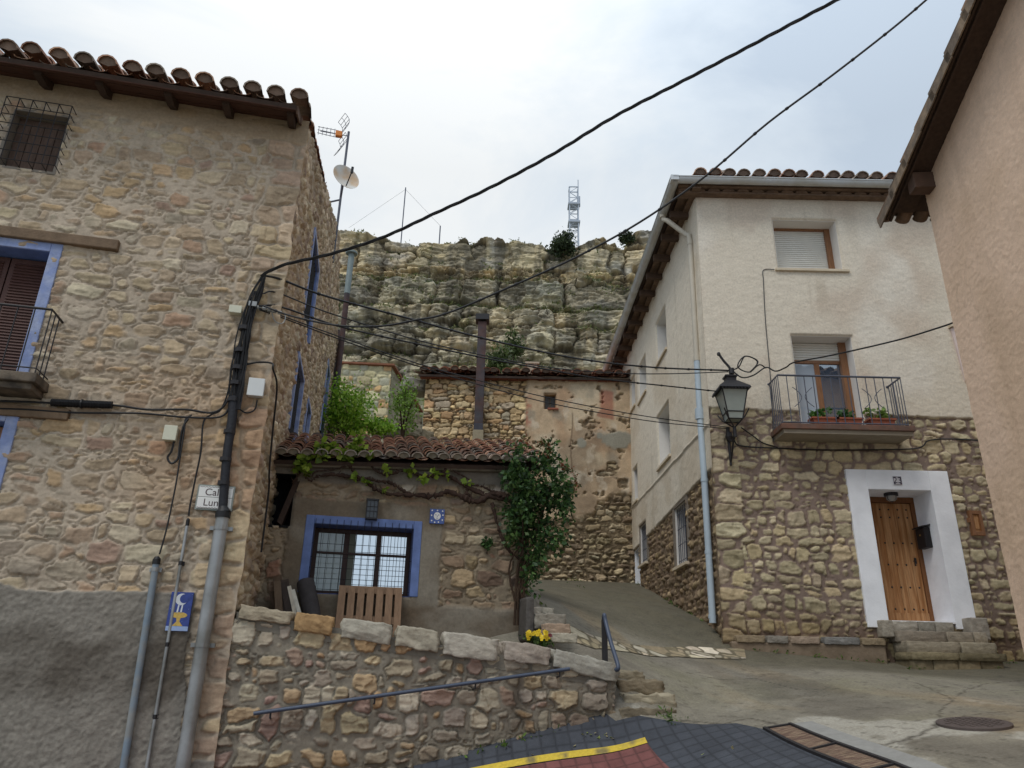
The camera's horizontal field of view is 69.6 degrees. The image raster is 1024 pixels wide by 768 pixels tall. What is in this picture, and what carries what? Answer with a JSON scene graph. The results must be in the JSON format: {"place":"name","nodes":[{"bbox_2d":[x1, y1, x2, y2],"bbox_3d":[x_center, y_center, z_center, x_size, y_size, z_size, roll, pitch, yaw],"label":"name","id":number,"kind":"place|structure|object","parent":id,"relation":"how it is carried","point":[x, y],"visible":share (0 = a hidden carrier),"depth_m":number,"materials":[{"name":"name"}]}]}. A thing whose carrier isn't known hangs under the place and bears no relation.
{"place":"outdoors","nodes":[
{"label":"outdoors","id":0,"kind":"place"},
{"bbox_2d":[383,427,406,440],"bbox_3d":[-3.057,1.331,19.284,0.593,0.395,0.462,7,-22,-15],"label":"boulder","id":1,"kind":"object","parent":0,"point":[399,432],"visible":0.17,"depth_m":19.12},
{"bbox_2d":[416,397,424,427],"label":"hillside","id":2,"kind":"structure","parent":0,"point":[420,399],"depth_m":42.73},
{"bbox_2d":[334,361,422,433],"bbox_3d":[-5.766,1.659,28.698,4.081,4.090,3.498,1,-21,0],"label":"stone hut","id":3,"kind":"object","parent":2,"relation":"on","point":[383,376],"visible":0.16,"depth_m":27.83,"materials":[{"name":"stone"}]},
{"bbox_2d":[485,340,516,375],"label":"ledge bush","id":4,"kind":"object","parent":2,"relation":"on","point":[500,366],"visible":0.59,"depth_m":47.65,"materials":[{"name":"green plant"}]},
{"bbox_2d":[501,325,528,363],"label":"ledge bush","id":5,"kind":"object","parent":2,"relation":"on","point":[517,351],"visible":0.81,"depth_m":51.21,"materials":[{"name":"green plant"}]},
{"bbox_2d":[0,0,964,249],"label":"sky","id":6,"kind":"structure","parent":0,"point":[444,101],"materials":[{"name":"white"}]},
{"bbox_2d":[338,228,650,379],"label":"cliff","id":7,"kind":"structure","parent":0,"point":[460,258],"depth_m":59.88,"materials":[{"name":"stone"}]},
{"bbox_2d":[400,187,405,242],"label":"mast","id":8,"kind":"object","parent":7,"relation":"on","point":[403,213],"visible":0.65,"depth_m":68.12,"materials":[{"name":"metal"}]},
{"bbox_2d":[536,226,580,258],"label":"cliff bush","id":9,"kind":"object","parent":7,"relation":"on","point":[563,245],"visible":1,"depth_m":63.24,"materials":[{"name":"green plant"}]},
{"bbox_2d":[618,230,635,246],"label":"cliff bush","id":10,"kind":"object","parent":7,"relation":"on","point":[626,238],"visible":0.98,"depth_m":64.83,"materials":[{"name":"green plant"}]},
{"bbox_2d":[567,182,579,245],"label":"lattice tower","id":11,"kind":"structure","parent":0,"point":[574,206],"depth_m":77.48,"materials":[{"name":"metal"}]},
{"bbox_2d":[515,743,668,767],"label":"red paving","id":12,"kind":"structure","parent":0,"point":[643,756],"depth_m":7.20,"materials":[{"name":"tile"}]},
{"bbox_2d":[405,713,845,767],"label":"pavement","id":13,"kind":"structure","parent":0,"point":[679,745],"depth_m":7.37,"materials":[{"name":"stone"}]},
{"bbox_2d":[473,737,646,767],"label":"yellow line","id":14,"kind":"object","parent":13,"relation":"on","point":[556,756],"visible":1,"depth_m":7.34,"materials":[{"name":"paint"}]},
{"bbox_2d":[532,732,733,754],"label":"leaf litter","id":15,"kind":"object","parent":13,"relation":"on","point":[732,747],"visible":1,"depth_m":7.58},
{"bbox_2d":[489,579,1023,767],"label":"road","id":16,"kind":"structure","parent":0,"point":[898,707],"depth_m":9.13,"materials":[{"name":"concrete"}]},
{"bbox_2d":[0,38,357,767],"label":"stone house","id":17,"kind":"structure","parent":16,"relation":"on","point":[156,220],"depth_m":8.21,"materials":[{"name":"stone"}]},
{"bbox_2d":[0,257,46,370],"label":"louvred door","id":18,"kind":"structure","parent":17,"relation":"in","point":[20,279],"depth_m":8.27,"materials":[{"name":"wood"}]},
{"bbox_2d":[50,399,112,408],"bbox_3d":[-4.540,0.209,7.768,0.587,0.115,0.100,6,-21,-11],"label":"cable sleeve","id":19,"kind":"object","parent":17,"relation":"attached to","point":[81,403],"visible":1,"depth_m":7.74,"materials":[{"name":"plastic"}]},
{"bbox_2d":[0,408,227,418],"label":"house cable","id":20,"kind":"object","parent":17,"relation":"attached to","point":[166,415],"visible":1,"depth_m":7.81,"materials":[{"name":"rubber"}]},
{"bbox_2d":[0,390,230,413],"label":"house cable","id":21,"kind":"object","parent":17,"relation":"attached to","point":[125,406],"visible":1,"depth_m":7.89,"materials":[{"name":"rubber"}]},
{"bbox_2d":[119,556,162,767],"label":"wall conduit","id":22,"kind":"object","parent":17,"relation":"attached to","point":[155,569],"depth_m":7.04,"materials":[{"name":"metal"}]},
{"bbox_2d":[145,518,189,767],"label":"wall conduit","id":23,"kind":"object","parent":17,"relation":"attached to","point":[181,562],"depth_m":7.16,"materials":[{"name":"metal"}]},
{"bbox_2d":[162,425,178,441],"bbox_3d":[-3.646,0.532,7.867,0.133,0.163,0.100,6,-21,-11],"label":"junction box","id":24,"kind":"object","parent":17,"relation":"attached to","point":[170,433],"visible":1,"depth_m":7.83,"materials":[{"name":"beige plastic"}]},
{"bbox_2d":[166,418,188,463],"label":"house cable","id":25,"kind":"object","parent":24,"relation":"hanging from","point":[179,447],"visible":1,"depth_m":7.82,"materials":[{"name":"rubber"}]},
{"bbox_2d":[159,414,191,553],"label":"house cable","id":26,"kind":"object","parent":17,"relation":"attached to","point":[174,487],"visible":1,"depth_m":7.68,"materials":[{"name":"rubber"}]},
{"bbox_2d":[165,592,193,630],"bbox_3d":[-3.297,2.259,7.307,0.210,0.370,0.035,6,-21,-11],"label":"moon tile","id":27,"kind":"object","parent":17,"relation":"attached to","point":[182,611],"visible":1,"depth_m":7.29,"materials":[{"name":"ceramic"}]},
{"bbox_2d":[175,506,232,767],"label":"wall conduit","id":28,"kind":"object","parent":17,"relation":"attached to","point":[202,644],"depth_m":7.17,"materials":[{"name":"metal"}]},
{"bbox_2d":[188,345,237,515],"bbox_3d":[-3.240,0.463,7.989,0.238,1.954,0.019,6,-21,-11],"label":"house cable","id":29,"kind":"object","parent":17,"relation":"attached to","point":[202,443],"visible":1,"depth_m":7.89,"materials":[{"name":"rubber"}]},
{"bbox_2d":[194,484,235,511],"bbox_3d":[-3.130,1.203,7.764,0.370,0.265,0.046,6,-21,-11],"label":"street sign","id":30,"kind":"object","parent":17,"relation":"attached to","point":[207,497],"visible":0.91,"depth_m":7.74,"materials":[{"name":"white tile"}]},
{"bbox_2d":[228,305,242,315],"bbox_3d":[-3.189,-0.848,8.500,0.138,0.093,0.100,6,-21,-11],"label":"junction box","id":31,"kind":"object","parent":17,"relation":"attached to","point":[236,310],"visible":1,"depth_m":8.46,"materials":[{"name":"beige plastic"}]},
{"bbox_2d":[217,275,265,507],"bbox_3d":[-3.034,0.003,8.184,0.226,2.815,0.132,1,-21,0],"label":"cable bundle","id":32,"kind":"object","parent":17,"relation":"attached to","point":[238,368],"visible":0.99,"depth_m":8.15,"materials":[{"name":"rubber"}]},
{"bbox_2d":[240,400,257,413],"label":"house cable","id":33,"kind":"object","parent":17,"relation":"attached to","point":[252,410],"visible":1,"depth_m":8.14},
{"bbox_2d":[247,377,265,397],"bbox_3d":[-2.861,0.047,8.237,0.173,0.208,0.100,6,-21,-11],"label":"junction box","id":34,"kind":"object","parent":17,"relation":"attached to","point":[256,388],"visible":1,"depth_m":8.19,"materials":[{"name":"white plastic"}]},
{"bbox_2d":[247,361,277,551],"bbox_3d":[-2.883,0.850,8.479,0.323,1.990,1.121,1,-21,0],"label":"house cable","id":35,"kind":"object","parent":17,"relation":"attached to","point":[275,376],"visible":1,"depth_m":8.66,"materials":[{"name":"rubber"}]},
{"bbox_2d":[248,301,285,323],"bbox_3d":[-2.848,-0.814,8.566,0.432,0.243,0.102,6,-21,-11],"label":"cable clamp","id":36,"kind":"object","parent":17,"relation":"attached to","point":[254,303],"visible":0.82,"depth_m":8.53,"materials":[{"name":"metal"}]},
{"bbox_2d":[259,304,718,391],"bbox_3d":[0.244,-0.331,10.826,7.892,0.742,0.401,15,-25,-31],"label":"overhead cable","id":37,"kind":"object","parent":36,"relation":"attached to","point":[382,336],"visible":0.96,"depth_m":10.52,"materials":[{"name":"rubber"}]},
{"bbox_2d":[259,309,729,428],"bbox_3d":[0.304,0.056,10.667,7.974,0.217,0.366,14,-25,-31],"label":"overhead cable","id":38,"kind":"object","parent":36,"relation":"attached to","point":[479,384],"visible":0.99,"depth_m":10.29,"materials":[{"name":"rubber"}]},
{"bbox_2d":[259,308,729,427],"bbox_3d":[0.304,0.008,10.685,7.977,0.161,0.367,14,-25,-31],"label":"overhead cable","id":39,"kind":"object","parent":36,"relation":"attached to","point":[484,381],"visible":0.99,"depth_m":10.35,"materials":[{"name":"rubber"}]},
{"bbox_2d":[263,0,926,327],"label":"overhead cable","id":40,"kind":"object","parent":36,"relation":"attached to","point":[704,176],"visible":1,"depth_m":7.63,"materials":[{"name":"rubber"}]},
{"bbox_2d":[317,113,349,262],"bbox_3d":[-4.147,-4.447,16.524,0.729,3.855,0.349,1,-21,0],"label":"antenna mast","id":41,"kind":"object","parent":17,"relation":"attached to","point":[338,134],"visible":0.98,"depth_m":16.94,"materials":[{"name":"metal"}]},
{"bbox_2d":[333,165,358,196],"bbox_3d":[-3.661,-4.561,16.326,0.454,0.671,0.534,-2,-21,8],"label":"satellite dish","id":42,"kind":"object","parent":41,"relation":"attached to","point":[346,176],"visible":1,"depth_m":16.38,"materials":[{"name":"metal"}]},
{"bbox_2d":[262,291,727,373],"bbox_3d":[0.351,-0.581,10.918,8.028,0.954,0.383,14,-25,-30],"label":"overhead cable","id":43,"kind":"object","parent":17,"relation":"attached to","point":[481,354],"visible":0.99,"depth_m":10.47,"materials":[{"name":"rubber"}]},
{"bbox_2d":[266,275,728,370],"bbox_3d":[0.355,-0.702,10.968,8.028,0.754,0.400,14,-25,-30],"label":"overhead cable","id":44,"kind":"object","parent":17,"relation":"attached to","point":[367,307],"visible":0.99,"depth_m":10.54,"materials":[{"name":"rubber"}]},
{"bbox_2d":[260,0,839,277],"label":"overhead cable","id":45,"kind":"object","parent":17,"relation":"attached to","point":[718,62],"visible":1,"depth_m":7.92,"materials":[{"name":"rubber"}]},
{"bbox_2d":[256,432,547,644],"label":"vine cottage","id":46,"kind":"structure","parent":16,"relation":"on","point":[450,574],"depth_m":9.64,"materials":[{"name":"brown stone"}]},
{"bbox_2d":[310,528,410,596],"bbox_3d":[-1.983,2.349,9.656,1.260,0.845,0.050,6,-21,-11],"label":"window","id":47,"kind":"structure","parent":46,"relation":"in","point":[402,538],"depth_m":9.67,"materials":[{"name":"clear glass"}]},
{"bbox_2d":[365,498,378,520],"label":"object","id":48,"kind":"object","parent":46,"relation":"attached to","point":[371,509],"depth_m":9.50,"materials":[{"name":"metal"}]},
{"bbox_2d":[291,429,537,578],"bbox_3d":[-1.224,1.532,9.639,3.327,1.854,0.304,6,-21,-11],"label":"grapevine","id":49,"kind":"object","parent":46,"relation":"attached to","point":[466,496],"visible":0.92,"depth_m":9.70,"materials":[{"name":"green plant"}]},
{"bbox_2d":[429,509,444,523],"bbox_3d":[-0.993,1.756,9.753,0.194,0.194,0.032,6,-21,-11],"label":"sun tile","id":50,"kind":"object","parent":46,"relation":"attached to","point":[437,516],"visible":1,"depth_m":9.74,"materials":[{"name":"ceramic"}]},
{"bbox_2d":[480,536,495,550],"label":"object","id":51,"kind":"object","parent":46,"relation":"attached to","point":[488,544],"depth_m":9.72,"materials":[{"name":"green plant"}]},
{"bbox_2d":[526,592,539,606],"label":"planter rock","id":52,"kind":"object","parent":46,"relation":"on","point":[536,602],"visible":0.41,"depth_m":9.58,"materials":[{"name":"stone"}]},
{"bbox_2d":[493,434,581,624],"bbox_3d":[0.328,1.889,9.716,1.187,2.481,0.894,1,-21,0],"label":"climbing rose","id":53,"kind":"object","parent":46,"relation":"attached to","point":[529,498],"visible":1,"depth_m":9.70,"materials":[{"name":"green plant"}]},
{"bbox_2d":[214,604,619,767],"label":"retaining wall","id":54,"kind":"structure","parent":16,"relation":"on","point":[278,658],"depth_m":7.50,"materials":[{"name":"stone"}]},
{"bbox_2d":[253,667,569,718],"bbox_3d":[-0.951,3.153,7.532,3.179,0.547,0.160,6,-21,-11],"label":"wall handrail","id":55,"kind":"object","parent":54,"relation":"attached to","point":[345,700],"depth_m":7.44,"materials":[{"name":"metal"}]},
{"bbox_2d":[519,629,554,646],"bbox_3d":[0.280,2.890,8.334,0.337,0.216,0.310,13,-24,-29],"label":"pansy clump","id":56,"kind":"object","parent":54,"relation":"on","point":[542,640],"visible":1,"depth_m":8.30,"materials":[{"name":"yellow plant"}]},
{"bbox_2d":[601,613,619,671],"bbox_3d":[1.087,2.865,8.189,0.073,0.630,0.501,5,-21,-11],"label":"step handrail","id":57,"kind":"object","parent":54,"relation":"on","point":[606,635],"visible":0.98,"depth_m":8.28,"materials":[{"name":"metal"}]},
{"bbox_2d":[414,361,634,582],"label":"old house","id":58,"kind":"structure","parent":16,"relation":"on","point":[595,448],"depth_m":21.18,"materials":[{"name":"stone"}]},
{"bbox_2d":[472,313,489,447],"bbox_3d":[-0.931,-0.016,21.483,0.404,4.350,0.404,1,-21,0],"label":"flue pipe","id":59,"kind":"object","parent":58,"relation":"on","point":[482,321],"visible":0.96,"depth_m":21.43,"materials":[{"name":"metal"}]},
{"bbox_2d":[544,396,554,408],"bbox_3d":[1.112,0.576,21.675,0.310,0.430,0.050,1,-21,0],"label":"window","id":60,"kind":"structure","parent":58,"relation":"in","point":[546,405],"depth_m":21.68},
{"bbox_2d":[518,597,533,641],"bbox_3d":[0.177,2.945,9.207,0.107,0.536,0.450,5,-21,-11],"label":"planter rock","id":61,"kind":"object","parent":16,"relation":"on","point":[526,613],"visible":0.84,"depth_m":9.08,"materials":[{"name":"stone"}]},
{"bbox_2d":[534,613,565,629],"bbox_3d":[0.444,2.956,9.150,0.416,0.211,0.306,5,-21,-10],"label":"planter rock","id":62,"kind":"object","parent":16,"relation":"on","point":[540,619],"visible":0.62,"depth_m":9.03,"materials":[{"name":"stone"}]},
{"bbox_2d":[534,607,541,613],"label":"planter rock","id":63,"kind":"object","parent":62,"relation":"on","point":[537,610],"visible":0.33,"depth_m":9.26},
{"bbox_2d":[541,607,553,613],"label":"planter rock","id":64,"kind":"object","parent":62,"relation":"on","point":[545,610],"visible":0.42,"depth_m":9.30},
{"bbox_2d":[616,670,676,717],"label":"street steps","id":65,"kind":"structure","parent":16,"relation":"on","point":[650,691],"depth_m":8.17,"materials":[{"name":"stone"}]},
{"bbox_2d":[570,625,745,658],"bbox_3d":[2.061,3.668,10.492,4.036,0.405,0.648,17,-26,-35],"label":"edging strip","id":66,"kind":"object","parent":16,"relation":"on","point":[589,640],"visible":0.86,"depth_m":10.76,"materials":[{"name":"stone"}]},
{"bbox_2d":[458,578,1022,757],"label":"weeds","id":67,"kind":"object","parent":16,"relation":"on","point":[669,715],"visible":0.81,"depth_m":10.49,"materials":[{"name":"green plant"}]},
{"bbox_2d":[602,167,1023,669],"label":"white house","id":68,"kind":"structure","parent":16,"relation":"on","point":[806,552],"depth_m":13.33,"materials":[{"name":"paint"}]},
{"bbox_2d":[684,509,687,560],"bbox_3d":[3.632,3.030,14.808,0.070,1.180,0.990,2,-21,-1],"label":"side window","id":69,"kind":"structure","parent":68,"relation":"in","point":[685,509],"depth_m":15.25,"materials":[{"name":"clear glass"}]},
{"bbox_2d":[712,374,750,465],"bbox_3d":[3.804,0.581,12.719,0.548,1.535,0.695,1,-21,0],"label":"street lantern","id":70,"kind":"object","parent":68,"relation":"attached to","point":[730,396],"visible":1,"depth_m":12.60,"materials":[{"name":"metal"}]},
{"bbox_2d":[717,352,734,373],"bbox_3d":[3.780,-0.294,13.016,0.285,0.563,0.121,1,-21,0],"label":"cable bracket","id":71,"kind":"object","parent":70,"relation":"attached to","point":[731,370],"visible":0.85,"depth_m":13.01,"materials":[{"name":"metal"}]},
{"bbox_2d":[734,356,764,372],"bbox_3d":[4.231,-0.326,12.947,0.650,0.373,0.260,5,-21,-8],"label":"cable coil","id":72,"kind":"object","parent":71,"relation":"hanging from","point":[743,357],"visible":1,"depth_m":12.89,"materials":[{"name":"rubber"}]},
{"bbox_2d":[734,322,952,377],"bbox_3d":[5.189,-0.519,11.689,0.542,0.525,3.674,16,-25,-33],"label":"street cable","id":73,"kind":"object","parent":71,"relation":"attached to","point":[849,351],"visible":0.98,"depth_m":11.61,"materials":[{"name":"rubber"}]},
{"bbox_2d":[741,427,777,447],"bbox_3d":[4.327,0.940,12.895,0.632,0.353,0.048,3,-21,-4],"label":"wall wire","id":74,"kind":"object","parent":68,"relation":"attached to","point":[758,439],"depth_m":12.89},
{"bbox_2d":[762,269,774,441],"bbox_3d":[4.798,-0.600,13.505,0.396,3.458,0.019,1,-21,1],"label":"wall wire","id":75,"kind":"object","parent":68,"relation":"attached to","point":[767,342],"depth_m":13.61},
{"bbox_2d":[773,228,834,268],"bbox_3d":[5.759,-2.596,14.674,1.240,1.130,0.090,1,-21,0],"label":"window frame","id":76,"kind":"structure","parent":68,"relation":"in","point":[829,254],"depth_m":14.77,"materials":[{"name":"brown wood"}]},
{"bbox_2d":[794,360,845,423],"bbox_3d":[5.700,0.271,13.591,1.090,1.540,0.050,1,-21,0],"label":"balcony door","id":77,"kind":"structure","parent":68,"relation":"in","point":[804,367],"depth_m":13.68,"materials":[{"name":"brown wood"}]},
{"bbox_2d":[807,406,839,423],"bbox_3d":[5.378,0.575,12.763,0.470,0.395,0.278,1,-21,0],"label":"flower pot","id":78,"kind":"object","parent":68,"relation":"on","point":[814,417],"visible":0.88,"depth_m":12.71,"materials":[{"name":"ceramic"}]},
{"bbox_2d":[834,408,863,424],"bbox_3d":[5.798,0.592,12.737,0.470,0.362,0.251,1,-21,0],"label":"flower pot","id":79,"kind":"object","parent":68,"relation":"on","point":[848,418],"visible":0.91,"depth_m":12.62,"materials":[{"name":"ceramic"}]},
{"bbox_2d":[734,438,977,450],"bbox_3d":[6.199,1.018,12.859,4.677,0.318,0.096,1,-21,0],"label":"wall wire","id":80,"kind":"object","parent":68,"relation":"attached to","point":[857,449],"depth_m":12.84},
{"bbox_2d":[862,406,896,423],"bbox_3d":[6.335,0.587,12.748,0.518,0.401,0.252,1,-21,0],"label":"flower pot","id":81,"kind":"object","parent":68,"relation":"on","point":[884,416],"visible":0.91,"depth_m":12.70,"materials":[{"name":"ceramic"}]},
{"bbox_2d":[883,492,897,501],"bbox_3d":[6.607,1.982,12.817,0.230,0.160,0.230,1,-21,0],"label":"porch lamp","id":82,"kind":"object","parent":68,"relation":"attached to","point":[891,496],"visible":1,"depth_m":12.76,"materials":[{"name":"glass"}]},
{"bbox_2d":[892,476,902,484],"bbox_3d":[6.617,1.660,12.641,0.150,0.150,0.020,1,-21,0],"label":"number tile","id":83,"kind":"object","parent":68,"relation":"attached to","point":[897,480],"visible":1,"depth_m":12.63,"materials":[{"name":"ceramic"}]},
{"bbox_2d":[871,503,929,620],"bbox_3d":[6.598,3.063,12.761,0.940,2.010,0.088,1,-21,0],"label":"door","id":84,"kind":"structure","parent":68,"relation":"in","point":[905,598],"depth_m":12.75,"materials":[{"name":"wood"}]},
{"bbox_2d":[912,524,932,549],"bbox_3d":[7.074,2.632,12.678,0.155,0.395,0.320,1,-21,0],"label":"mailbox","id":85,"kind":"object","parent":68,"relation":"attached to","point":[923,537],"visible":1,"depth_m":12.60,"materials":[{"name":"metal"}]},
{"bbox_2d":[966,510,985,535],"bbox_3d":[7.809,2.350,12.410,0.240,0.420,0.075,1,-21,0],"label":"meter hatch","id":86,"kind":"object","parent":68,"relation":"attached to","point":[975,521],"visible":1,"depth_m":12.39,"materials":[{"name":"brown wood"}]},
{"bbox_2d":[763,721,946,767],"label":"drain channel","id":87,"kind":"object","parent":16,"relation":"on","point":[846,750],"visible":0.84,"depth_m":6.33,"materials":[{"name":"concrete"}]},
{"bbox_2d":[877,0,1023,650],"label":"peach house","id":88,"kind":"structure","parent":16,"relation":"on","point":[958,179],"depth_m":9.17,"materials":[{"name":"paint"}]},
{"bbox_2d":[935,717,1013,730],"bbox_3d":[4.259,3.152,6.782,0.623,0.135,0.623,1,-21,0],"label":"manhole cover","id":89,"kind":"object","parent":16,"relation":"on","point":[973,723],"visible":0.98,"depth_m":6.70,"materials":[{"name":"metal"}]},
{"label":"terrace ground","id":90,"kind":"structure","parent":0,"visible":0},
{"bbox_2d":[269,591,274,609],"bbox_3d":[-2.719,2.775,8.641,0.439,0.684,0.079,-9,-23,25],"label":"leaning plank","id":91,"kind":"object","parent":90,"relation":"on","point":[272,597],"visible":0.29,"depth_m":8.77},
{"bbox_2d":[273,581,282,610],"bbox_3d":[-2.725,2.705,8.628,0.384,0.795,0.100,-17,-28,39],"label":"leaning plank","id":92,"kind":"object","parent":90,"relation":"on","point":[278,596],"visible":0.36,"depth_m":8.73,"materials":[{"name":"wood"}]},
{"bbox_2d":[273,575,282,603],"bbox_3d":[-2.756,2.727,8.799,0.430,0.876,0.101,-14,-26,35],"label":"leaning plank","id":93,"kind":"object","parent":90,"relation":"on","point":[277,578],"visible":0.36,"depth_m":9.01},
{"bbox_2d":[280,579,289,610],"bbox_3d":[-2.664,2.738,8.767,0.443,0.838,0.103,-17,-27,39],"label":"leaning plank","id":94,"kind":"object","parent":90,"relation":"on","point":[284,580],"visible":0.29,"depth_m":8.98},
{"bbox_2d":[281,582,292,611],"bbox_3d":[-2.627,2.748,8.733,0.485,0.803,0.092,-13,-25,33],"label":"leaning plank","id":95,"kind":"object","parent":90,"relation":"on","point":[286,598],"visible":0.21,"depth_m":8.85,"materials":[{"name":"wood"}]},
{"bbox_2d":[287,586,296,612],"bbox_3d":[-2.557,2.760,8.707,0.456,0.749,0.059,-14,-26,35],"label":"leaning plank","id":96,"kind":"object","parent":90,"relation":"on","point":[293,606],"visible":0.36,"depth_m":8.82,"materials":[{"name":"wood"}]},
{"bbox_2d":[291,589,300,611],"bbox_3d":[-2.486,2.773,8.680,0.476,0.708,0.052,-13,-25,33],"label":"leaning plank","id":97,"kind":"object","parent":90,"relation":"on","point":[296,602],"visible":0.36,"depth_m":8.82,"materials":[{"name":"wood"}]},
{"bbox_2d":[297,577,320,614],"bbox_3d":[-2.411,2.768,8.797,0.559,0.896,0.228,-19,-29,42],"label":"rolled mat","id":98,"kind":"object","parent":90,"relation":"on","point":[308,596],"visible":0.52,"depth_m":8.86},
{"bbox_2d":[335,585,401,636],"bbox_3d":[-1.756,2.894,8.993,0.780,0.826,0.321,6,-21,-11],"label":"wooden pallet","id":99,"kind":"object","parent":90,"relation":"on","point":[370,593],"visible":0.57,"depth_m":9.05,"materials":[{"name":"brown wood"}]},
{"bbox_2d":[540,623,570,636],"bbox_3d":[0.526,2.970,8.879,0.332,0.166,0.255,6,-21,-11],"label":"planter rock","id":100,"kind":"object","parent":90,"relation":"on","point":[556,628],"visible":0.66,"depth_m":8.78,"materials":[{"name":"stone"}]},
{"bbox_2d":[550,633,577,642],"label":"planter rock","id":101,"kind":"object","parent":90,"relation":"on","point":[563,638],"visible":0.91,"depth_m":8.52,"materials":[{"name":"stone"}]},
{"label":"terraced bank","id":102,"kind":"structure","parent":0,"visible":0},
{"bbox_2d":[321,370,381,442],"bbox_3d":[-3.785,0.608,17.455,1.804,2.189,1.418,-15,-26,36],"label":"green bush","id":103,"kind":"object","parent":102,"relation":"on","point":[340,417],"visible":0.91,"depth_m":17.27,"materials":[{"name":"green plant"}]},
{"bbox_2d":[354,411,404,437],"bbox_3d":[-3.282,1.002,17.627,1.401,0.828,0.968,13,-24,-27],"label":"green bush","id":104,"kind":"object","parent":102,"relation":"on","point":[379,426],"visible":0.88,"depth_m":17.64,"materials":[{"name":"green plant"}]},
{"bbox_2d":[381,370,421,438],"bbox_3d":[-2.774,0.623,19.076,1.009,1.895,1.093,-10,-24,27],"label":"sapling","id":105,"kind":"object","parent":102,"relation":"on","point":[403,403],"visible":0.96,"depth_m":18.95,"materials":[{"name":"green plant"}]},
{"bbox_2d":[397,413,421,426],"bbox_3d":[-2.997,1.093,21.522,0.715,0.448,0.557,6,-22,-12],"label":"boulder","id":106,"kind":"object","parent":102,"relation":"on","point":[418,421],"visible":0.29,"depth_m":21.36,"materials":[{"name":"stone"}]},
{"bbox_2d":[399,423,421,438],"bbox_3d":[-2.758,1.297,19.846,0.629,0.390,0.469,7,-22,-15],"label":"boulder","id":107,"kind":"object","parent":102,"relation":"on","point":[416,432],"visible":0.34,"depth_m":19.69,"materials":[{"name":"stone"}]},
{"bbox_2d":[400,377,425,397],"bbox_3d":[-3.077,0.103,22.978,0.814,0.516,0.659,7,-22,-16],"label":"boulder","id":108,"kind":"object","parent":102,"relation":"on","point":[420,390],"visible":0.6,"depth_m":22.76,"materials":[{"name":"stone"}]},
{"bbox_2d":[407,429,433,445],"bbox_3d":[-2.490,1.484,19.975,0.721,0.456,0.568,8,-22,-18],"label":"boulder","id":109,"kind":"object","parent":102,"relation":"on","point":[427,434],"visible":0.32,"depth_m":19.81,"materials":[{"name":"stone"}]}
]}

